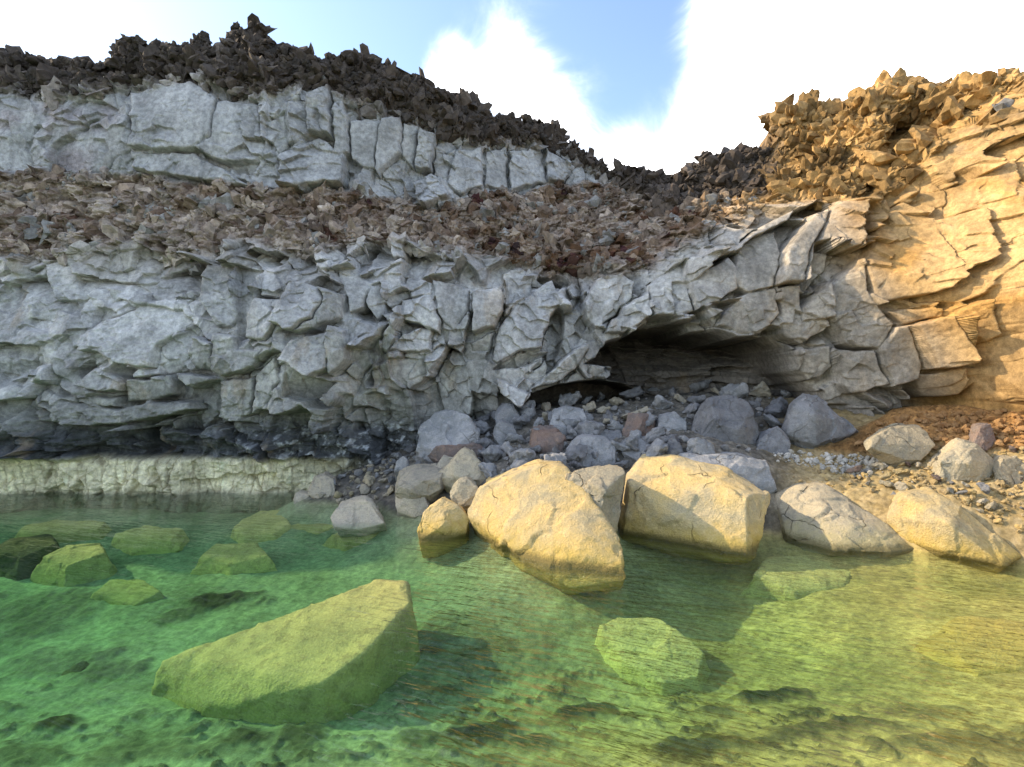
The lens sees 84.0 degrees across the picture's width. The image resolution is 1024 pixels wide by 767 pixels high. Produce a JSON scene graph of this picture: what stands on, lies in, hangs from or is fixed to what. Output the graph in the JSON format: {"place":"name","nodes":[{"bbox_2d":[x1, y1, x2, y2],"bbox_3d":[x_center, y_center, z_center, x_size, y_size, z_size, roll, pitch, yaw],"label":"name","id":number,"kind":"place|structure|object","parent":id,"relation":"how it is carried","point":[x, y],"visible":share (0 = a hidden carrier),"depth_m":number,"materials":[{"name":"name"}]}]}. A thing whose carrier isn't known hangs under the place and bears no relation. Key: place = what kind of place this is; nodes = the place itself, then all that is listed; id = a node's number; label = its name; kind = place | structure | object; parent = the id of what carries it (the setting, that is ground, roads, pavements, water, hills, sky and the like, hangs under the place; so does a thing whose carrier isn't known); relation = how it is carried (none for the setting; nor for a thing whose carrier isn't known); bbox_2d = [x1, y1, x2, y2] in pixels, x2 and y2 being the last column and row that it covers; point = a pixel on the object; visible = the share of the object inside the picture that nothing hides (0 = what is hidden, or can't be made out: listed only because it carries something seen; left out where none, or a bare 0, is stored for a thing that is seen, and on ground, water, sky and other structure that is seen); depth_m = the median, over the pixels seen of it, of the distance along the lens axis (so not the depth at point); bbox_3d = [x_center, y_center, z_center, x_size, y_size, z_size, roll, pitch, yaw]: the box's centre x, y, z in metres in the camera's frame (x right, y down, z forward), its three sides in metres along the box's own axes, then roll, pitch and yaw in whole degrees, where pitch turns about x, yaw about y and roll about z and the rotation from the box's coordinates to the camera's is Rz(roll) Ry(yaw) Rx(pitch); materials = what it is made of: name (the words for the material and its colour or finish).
{"place":"outdoors","nodes":[
{"label":"outdoors","id":0,"kind":"place"},
{"bbox_2d":[0,21,1023,513],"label":"cliff","id":1,"kind":"structure","parent":0,"point":[134,375],"depth_m":13.04,"materials":[{"name":"stone"}]},
{"bbox_2d":[0,13,772,214],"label":"dark clinker","id":2,"kind":"object","parent":1,"relation":"on","point":[224,72],"visible":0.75,"depth_m":14.91,"materials":[{"name":"stone"}]},
{"bbox_2d":[0,72,1020,287],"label":"scoria rubble","id":3,"kind":"object","parent":1,"relation":"on","point":[227,201],"visible":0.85,"depth_m":14.08,"materials":[{"name":"stone"}]},
{"bbox_2d":[661,67,1023,211],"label":"ochre clinker","id":4,"kind":"object","parent":1,"relation":"on","point":[884,160],"visible":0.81,"depth_m":13.59,"materials":[{"name":"stone"}]},
{"bbox_2d":[0,391,1023,766],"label":"ground","id":5,"kind":"structure","parent":0,"point":[106,707],"depth_m":6.93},
{"bbox_2d":[0,534,59,580],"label":"submerged rock","id":6,"kind":"object","parent":5,"relation":"on","point":[21,558],"visible":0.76,"depth_m":9.82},
{"bbox_2d":[14,519,111,542],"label":"submerged rock","id":7,"kind":"object","parent":5,"relation":"on","point":[62,531],"visible":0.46,"depth_m":10.93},
{"bbox_2d":[29,543,116,586],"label":"submerged rock","id":8,"kind":"object","parent":5,"relation":"on","point":[69,565],"visible":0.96,"depth_m":9.54,"materials":[{"name":"stone"}]},
{"bbox_2d":[61,661,89,675],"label":"submerged rock","id":9,"kind":"object","parent":5,"relation":"on","point":[80,666],"visible":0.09,"depth_m":7.05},
{"bbox_2d":[90,579,163,605],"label":"submerged rock","id":10,"kind":"object","parent":5,"relation":"on","point":[135,592],"visible":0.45,"depth_m":8.86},
{"bbox_2d":[111,525,189,555],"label":"submerged rock","id":11,"kind":"object","parent":5,"relation":"on","point":[145,539],"visible":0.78,"depth_m":10.56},
{"bbox_2d":[190,542,277,574],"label":"submerged rock","id":12,"kind":"object","parent":5,"relation":"on","point":[238,558],"visible":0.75,"depth_m":9.63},
{"bbox_2d":[230,510,290,542],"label":"submerged rock","id":13,"kind":"object","parent":5,"relation":"on","point":[273,527],"visible":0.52,"depth_m":10.94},
{"bbox_2d":[151,579,419,724],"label":"submerged slab","id":14,"kind":"structure","parent":5,"relation":"on","point":[329,659],"depth_m":6.26,"materials":[{"name":"stone"}]},
{"bbox_2d":[293,490,308,503],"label":"boulder","id":15,"kind":"object","parent":5,"relation":"on","point":[300,495],"visible":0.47,"depth_m":12.10,"materials":[{"name":"beige stone"}]},
{"bbox_2d":[291,523,333,534],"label":"submerged rock","id":16,"kind":"object","parent":5,"relation":"on","point":[317,528],"visible":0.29,"depth_m":11.06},
{"bbox_2d":[308,471,336,498],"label":"boulder","id":17,"kind":"object","parent":5,"relation":"on","point":[323,482],"visible":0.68,"depth_m":12.05,"materials":[{"name":"beige stone"}]},
{"bbox_2d":[323,532,379,550],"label":"submerged rock","id":18,"kind":"object","parent":5,"relation":"on","point":[335,541],"visible":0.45,"depth_m":10.34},
{"bbox_2d":[330,495,386,537],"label":"boulder","id":19,"kind":"object","parent":5,"relation":"on","point":[359,516],"visible":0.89,"depth_m":10.31,"materials":[{"name":"beige stone"}]},
{"bbox_2d":[360,484,370,494],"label":"stone","id":20,"kind":"object","parent":5,"relation":"on","point":[365,489],"visible":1,"depth_m":11.79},
{"bbox_2d":[363,474,375,486],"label":"stone","id":21,"kind":"object","parent":20,"relation":"on","point":[369,480],"visible":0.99,"depth_m":12.06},
{"bbox_2d":[394,456,408,480],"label":"boulder","id":22,"kind":"object","parent":5,"relation":"on","point":[402,462],"visible":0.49,"depth_m":11.45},
{"bbox_2d":[404,443,416,452],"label":"stone","id":23,"kind":"object","parent":5,"relation":"on","point":[408,449],"visible":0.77,"depth_m":13.28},
{"bbox_2d":[395,496,429,517],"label":"boulder","id":24,"kind":"object","parent":5,"relation":"on","point":[412,508],"visible":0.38,"depth_m":10.49,"materials":[{"name":"beige stone"}]},
{"bbox_2d":[395,463,443,502],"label":"boulder","id":25,"kind":"object","parent":5,"relation":"on","point":[414,481],"visible":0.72,"depth_m":10.58,"materials":[{"name":"beige stone"}]},
{"bbox_2d":[417,496,469,557],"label":"boulder","id":26,"kind":"object","parent":5,"relation":"on","point":[443,518],"visible":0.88,"depth_m":9.34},
{"bbox_2d":[436,455,452,468],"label":"boulder","id":27,"kind":"object","parent":5,"relation":"on","point":[444,461],"visible":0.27,"depth_m":11.34,"materials":[{"name":"beige stone"}]},
{"bbox_2d":[415,409,479,463],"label":"boulder","id":28,"kind":"object","parent":5,"relation":"on","point":[447,427],"visible":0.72,"depth_m":12.19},
{"bbox_2d":[428,442,482,462],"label":"boulder","id":29,"kind":"object","parent":5,"relation":"on","point":[436,454],"visible":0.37,"depth_m":11.70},
{"bbox_2d":[438,447,485,492],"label":"boulder","id":30,"kind":"object","parent":5,"relation":"on","point":[464,461],"visible":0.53,"depth_m":10.74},
{"bbox_2d":[450,475,477,514],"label":"boulder","id":31,"kind":"object","parent":5,"relation":"on","point":[463,490],"visible":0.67,"depth_m":10.00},
{"bbox_2d":[474,420,491,433],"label":"stone","id":32,"kind":"object","parent":5,"relation":"on","point":[483,427],"visible":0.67,"depth_m":13.07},
{"bbox_2d":[476,413,490,421],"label":"stone","id":33,"kind":"object","parent":5,"relation":"on","point":[485,418],"visible":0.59,"depth_m":13.81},
{"bbox_2d":[476,437,496,448],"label":"stone","id":34,"kind":"object","parent":5,"relation":"on","point":[485,442],"visible":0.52,"depth_m":12.03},
{"bbox_2d":[478,462,497,477],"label":"stone","id":35,"kind":"object","parent":5,"relation":"on","point":[489,469],"visible":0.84,"depth_m":10.62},
{"bbox_2d":[481,445,503,462],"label":"stone","id":36,"kind":"object","parent":5,"relation":"on","point":[491,453],"visible":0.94,"depth_m":11.19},
{"bbox_2d":[493,419,516,445],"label":"boulder","id":37,"kind":"object","parent":5,"relation":"on","point":[502,429],"visible":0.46,"depth_m":12.26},
{"bbox_2d":[500,441,514,454],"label":"stone","id":38,"kind":"object","parent":5,"relation":"on","point":[506,448],"visible":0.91,"depth_m":11.29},
{"bbox_2d":[494,403,521,428],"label":"boulder","id":39,"kind":"object","parent":5,"relation":"on","point":[507,412],"visible":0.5,"depth_m":12.98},
{"bbox_2d":[504,433,522,442],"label":"stone","id":40,"kind":"object","parent":5,"relation":"on","point":[511,437],"visible":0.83,"depth_m":12.09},
{"bbox_2d":[510,459,526,468],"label":"stone","id":41,"kind":"object","parent":5,"relation":"on","point":[516,463],"visible":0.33,"depth_m":10.30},
{"bbox_2d":[510,414,530,424],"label":"stone","id":42,"kind":"object","parent":5,"relation":"on","point":[525,419],"visible":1,"depth_m":12.80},
{"bbox_2d":[509,448,535,462],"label":"stone","id":43,"kind":"object","parent":5,"relation":"on","point":[527,454],"visible":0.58,"depth_m":10.54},
{"bbox_2d":[518,406,532,415],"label":"stone","id":44,"kind":"object","parent":5,"relation":"on","point":[527,410],"visible":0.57,"depth_m":13.29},
{"bbox_2d":[516,400,535,418],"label":"stone","id":45,"kind":"object","parent":5,"relation":"on","point":[531,404],"visible":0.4,"depth_m":13.65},
{"bbox_2d":[533,417,544,425],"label":"stone","id":46,"kind":"object","parent":5,"relation":"on","point":[539,421],"visible":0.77,"depth_m":12.61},
{"bbox_2d":[541,402,550,410],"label":"stone","id":47,"kind":"object","parent":5,"relation":"on","point":[546,406],"visible":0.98,"depth_m":14.04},
{"bbox_2d":[467,459,625,594],"bbox_3d":[0.411,2.158,8.886,1.750,1.653,3.464,0,0,-22],"label":"boulder","id":48,"kind":"object","parent":5,"relation":"on","point":[540,511],"visible":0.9,"depth_m":8.36,"materials":[{"name":"stone"}]},
{"bbox_2d":[529,425,565,453],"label":"boulder","id":49,"kind":"object","parent":5,"relation":"on","point":[547,438],"visible":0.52,"depth_m":11.50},
{"bbox_2d":[544,452,566,464],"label":"stone","id":50,"kind":"object","parent":5,"relation":"on","point":[560,456],"visible":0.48,"depth_m":10.32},
{"bbox_2d":[345,392,782,475],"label":"slope gravel","id":51,"kind":"structure","parent":5,"relation":"on","point":[723,447],"depth_m":12.62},
{"bbox_2d":[549,405,586,428],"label":"boulder","id":52,"kind":"object","parent":5,"relation":"on","point":[568,412],"visible":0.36,"depth_m":12.71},
{"bbox_2d":[558,391,581,406],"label":"stone","id":53,"kind":"object","parent":5,"relation":"on","point":[568,399],"visible":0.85,"depth_m":14.30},
{"bbox_2d":[562,418,581,427],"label":"stone","id":54,"kind":"object","parent":5,"relation":"on","point":[572,423],"visible":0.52,"depth_m":12.53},
{"bbox_2d":[566,425,577,438],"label":"stone","id":55,"kind":"object","parent":5,"relation":"on","point":[571,431],"visible":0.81,"depth_m":12.00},
{"bbox_2d":[564,443,587,461],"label":"stone","id":56,"kind":"object","parent":5,"relation":"on","point":[578,452],"visible":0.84,"depth_m":10.89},
{"bbox_2d":[569,461,582,468],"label":"stone","id":57,"kind":"object","parent":5,"relation":"on","point":[575,464],"visible":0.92,"depth_m":10.73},
{"bbox_2d":[582,401,595,412],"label":"stone","id":58,"kind":"object","parent":5,"relation":"on","point":[590,406],"visible":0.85,"depth_m":13.62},
{"bbox_2d":[574,420,604,434],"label":"stone","id":59,"kind":"object","parent":5,"relation":"on","point":[586,427],"visible":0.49,"depth_m":11.93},
{"bbox_2d":[566,433,618,466],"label":"boulder","id":60,"kind":"object","parent":5,"relation":"on","point":[604,448],"visible":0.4,"depth_m":11.15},
{"bbox_2d":[565,464,624,532],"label":"boulder","id":61,"kind":"object","parent":5,"relation":"on","point":[603,486],"visible":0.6,"depth_m":8.83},
{"bbox_2d":[600,429,622,439],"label":"boulder","id":62,"kind":"object","parent":5,"relation":"on","point":[610,434],"visible":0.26,"depth_m":11.97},
{"bbox_2d":[602,409,620,423],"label":"stone","id":63,"kind":"object","parent":5,"relation":"on","point":[609,414],"visible":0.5,"depth_m":12.64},
{"bbox_2d":[606,420,623,432],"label":"stone","id":64,"kind":"object","parent":5,"relation":"on","point":[613,425],"visible":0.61,"depth_m":12.14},
{"bbox_2d":[609,397,624,405],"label":"stone","id":65,"kind":"object","parent":5,"relation":"on","point":[616,401],"visible":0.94,"depth_m":14.40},
{"bbox_2d":[610,440,630,451],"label":"stone","id":66,"kind":"object","parent":5,"relation":"on","point":[621,446],"visible":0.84,"depth_m":11.18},
{"bbox_2d":[614,460,628,468],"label":"stone","id":67,"kind":"object","parent":5,"relation":"on","point":[623,464],"visible":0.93,"depth_m":10.89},
{"bbox_2d":[621,436,638,451],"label":"stone","id":68,"kind":"object","parent":5,"relation":"on","point":[632,442],"visible":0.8,"depth_m":11.17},
{"bbox_2d":[619,386,644,397],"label":"stone","id":69,"kind":"object","parent":5,"relation":"on","point":[634,392],"visible":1,"depth_m":14.84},
{"bbox_2d":[629,429,641,437],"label":"stone","id":70,"kind":"object","parent":5,"relation":"on","point":[637,433],"visible":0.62,"depth_m":11.58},
{"bbox_2d":[621,435,651,459],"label":"boulder","id":71,"kind":"object","parent":5,"relation":"on","point":[632,454],"visible":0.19,"depth_m":11.21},
{"bbox_2d":[622,413,654,436],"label":"boulder","id":72,"kind":"object","parent":5,"relation":"on","point":[634,421],"visible":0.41,"depth_m":11.98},
{"bbox_2d":[645,411,657,427],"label":"stone","id":73,"kind":"object","parent":5,"relation":"on","point":[650,420],"visible":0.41,"depth_m":11.93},
{"bbox_2d":[594,617,711,696],"bbox_3d":[1.681,3.389,6.708,1.048,0.880,1.524,0,0,-33],"label":"submerged rock","id":74,"kind":"object","parent":5,"relation":"on","point":[641,678],"visible":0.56,"depth_m":6.58,"materials":[{"name":"stone"}]},
{"bbox_2d":[643,426,666,443],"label":"stone","id":75,"kind":"object","parent":5,"relation":"on","point":[652,435],"visible":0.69,"depth_m":11.25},
{"bbox_2d":[646,438,668,456],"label":"stone","id":76,"kind":"object","parent":5,"relation":"on","point":[658,447],"visible":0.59,"depth_m":10.50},
{"bbox_2d":[652,395,673,409],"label":"stone","id":77,"kind":"object","parent":5,"relation":"on","point":[659,402],"visible":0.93,"depth_m":13.35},
{"bbox_2d":[656,411,687,430],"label":"boulder","id":78,"kind":"object","parent":5,"relation":"on","point":[668,421],"visible":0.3,"depth_m":12.04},
{"bbox_2d":[665,436,683,454],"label":"stone","id":79,"kind":"object","parent":5,"relation":"on","point":[675,446],"visible":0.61,"depth_m":10.58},
{"bbox_2d":[659,434,681,442],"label":"stone","id":80,"kind":"object","parent":79,"relation":"on","point":[663,438],"visible":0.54,"depth_m":10.96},
{"bbox_2d":[674,393,686,402],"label":"stone","id":81,"kind":"object","parent":5,"relation":"on","point":[678,397],"visible":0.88,"depth_m":13.75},
{"bbox_2d":[682,403,699,413],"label":"stone","id":82,"kind":"object","parent":5,"relation":"on","point":[691,408],"visible":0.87,"depth_m":12.65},
{"bbox_2d":[618,454,769,563],"bbox_3d":[3.147,2.086,9.940,2.540,1.596,2.282,0,0,36],"label":"boulder","id":83,"kind":"object","parent":5,"relation":"on","point":[682,501],"visible":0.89,"depth_m":9.11,"materials":[{"name":"stone"}]},
{"bbox_2d":[686,395,705,403],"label":"stone","id":84,"kind":"object","parent":5,"relation":"on","point":[699,399],"visible":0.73,"depth_m":13.42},
{"bbox_2d":[689,379,711,392],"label":"stone","id":85,"kind":"object","parent":5,"relation":"on","point":[699,386],"visible":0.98,"depth_m":14.98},
{"bbox_2d":[686,437,715,454],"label":"stone","id":86,"kind":"object","parent":5,"relation":"on","point":[698,445],"visible":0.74,"depth_m":10.48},
{"bbox_2d":[691,395,759,444],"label":"boulder","id":87,"kind":"object","parent":5,"relation":"on","point":[723,418],"visible":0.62,"depth_m":11.55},
{"bbox_2d":[678,452,776,493],"bbox_3d":[3.894,1.791,10.704,1.966,1.054,1.433,0,0,0],"label":"boulder","id":88,"kind":"object","parent":5,"relation":"on","point":[756,472],"visible":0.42,"depth_m":10.13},
{"bbox_2d":[719,382,749,397],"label":"stone","id":89,"kind":"object","parent":5,"relation":"on","point":[740,390],"visible":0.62,"depth_m":13.61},
{"bbox_2d":[748,381,770,397],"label":"stone","id":90,"kind":"object","parent":5,"relation":"on","point":[761,389],"visible":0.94,"depth_m":13.81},
{"bbox_2d":[763,414,781,427],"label":"stone","id":91,"kind":"object","parent":5,"relation":"on","point":[771,420],"visible":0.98,"depth_m":12.25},
{"bbox_2d":[756,426,790,455],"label":"boulder","id":92,"kind":"object","parent":5,"relation":"on","point":[775,440],"visible":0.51,"depth_m":11.30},
{"bbox_2d":[763,397,787,417],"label":"stone","id":93,"kind":"object","parent":5,"relation":"on","point":[778,407],"visible":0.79,"depth_m":12.73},
{"bbox_2d":[741,555,850,600],"bbox_3d":[4.250,3.011,8.402,1.980,0.704,1.460,0,0,0],"label":"submerged rock","id":94,"kind":"object","parent":5,"relation":"on","point":[760,575],"visible":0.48,"depth_m":8.16,"materials":[{"name":"stone"}]},
{"bbox_2d":[781,393,858,448],"bbox_3d":[6.442,0.888,11.933,1.764,1.360,1.362,0,0,0],"label":"boulder","id":95,"kind":"object","parent":5,"relation":"on","point":[812,421],"visible":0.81,"depth_m":11.42,"materials":[{"name":"stone"}]},
{"bbox_2d":[773,449,890,477],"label":"pale pebbles","id":96,"kind":"object","parent":5,"relation":"on","point":[840,460],"visible":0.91,"depth_m":10.71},
{"bbox_2d":[845,465,862,472],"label":"stone","id":97,"kind":"object","parent":96,"relation":"on","point":[857,468],"visible":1,"depth_m":10.19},
{"bbox_2d":[775,481,913,558],"bbox_3d":[5.308,2.313,9.646,1.836,1.136,2.450,0,0,0],"label":"boulder","id":98,"kind":"object","parent":5,"relation":"on","point":[820,516],"visible":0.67,"depth_m":9.01,"materials":[{"name":"stone"}]},
{"bbox_2d":[869,461,886,469],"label":"stone","id":99,"kind":"object","parent":5,"relation":"on","point":[878,464],"visible":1,"depth_m":10.14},
{"bbox_2d":[879,471,893,479],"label":"stone","id":100,"kind":"object","parent":5,"relation":"on","point":[886,475],"visible":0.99,"depth_m":9.76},
{"bbox_2d":[878,479,894,486],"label":"stone","id":101,"kind":"object","parent":5,"relation":"on","point":[886,483],"visible":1,"depth_m":9.57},
{"bbox_2d":[892,481,908,490],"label":"stone","id":102,"kind":"object","parent":5,"relation":"on","point":[899,486],"visible":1,"depth_m":9.40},
{"bbox_2d":[892,468,909,475],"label":"stone","id":103,"kind":"object","parent":5,"relation":"on","point":[897,472],"visible":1,"depth_m":9.74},
{"bbox_2d":[854,408,1023,449],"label":"rusty gravel","id":104,"kind":"structure","parent":5,"relation":"on","point":[1003,438],"depth_m":10.60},
{"bbox_2d":[863,423,934,466],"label":"boulder","id":105,"kind":"object","parent":104,"relation":"on","point":[894,444],"visible":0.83,"depth_m":10.05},
{"bbox_2d":[968,423,995,451],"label":"boulder","id":106,"kind":"object","parent":104,"relation":"on","point":[981,435],"visible":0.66,"depth_m":9.94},
{"bbox_2d":[886,486,1021,572],"bbox_3d":[6.597,2.261,8.766,1.225,1.172,1.952,0,0,-32],"label":"boulder","id":107,"kind":"object","parent":5,"relation":"on","point":[933,522],"visible":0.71,"depth_m":8.31,"materials":[{"name":"stone"}]},
{"bbox_2d":[927,438,993,481],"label":"boulder","id":108,"kind":"object","parent":5,"relation":"on","point":[962,459],"visible":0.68,"depth_m":9.30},
{"bbox_2d":[914,616,1023,676],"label":"submerged rock","id":109,"kind":"object","parent":5,"relation":"on","point":[945,640],"visible":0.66,"depth_m":5.98,"materials":[{"name":"stone"}]},
{"bbox_2d":[976,482,989,493],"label":"stone","id":110,"kind":"object","parent":5,"relation":"on","point":[984,487],"visible":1,"depth_m":8.80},
{"bbox_2d":[992,455,1023,483],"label":"boulder","id":111,"kind":"object","parent":5,"relation":"on","point":[1006,468],"visible":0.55,"depth_m":9.17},
{"bbox_2d":[0,491,1023,766],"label":"water","id":112,"kind":"structure","parent":0,"point":[694,723],"depth_m":5.31,"materials":[{"name":"liquid"}]},
{"bbox_2d":[0,0,1023,173],"label":"sky","id":113,"kind":"structure","parent":0,"point":[655,85],"materials":[{"name":"white"}]},
{"bbox_2d":[790,446,1023,532],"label":"beach gravel","id":114,"kind":"structure","parent":0,"point":[996,513],"depth_m":9.26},
{"bbox_2d":[984,501,997,510],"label":"stone","id":115,"kind":"object","parent":114,"relation":"on","point":[991,506],"visible":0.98,"depth_m":8.50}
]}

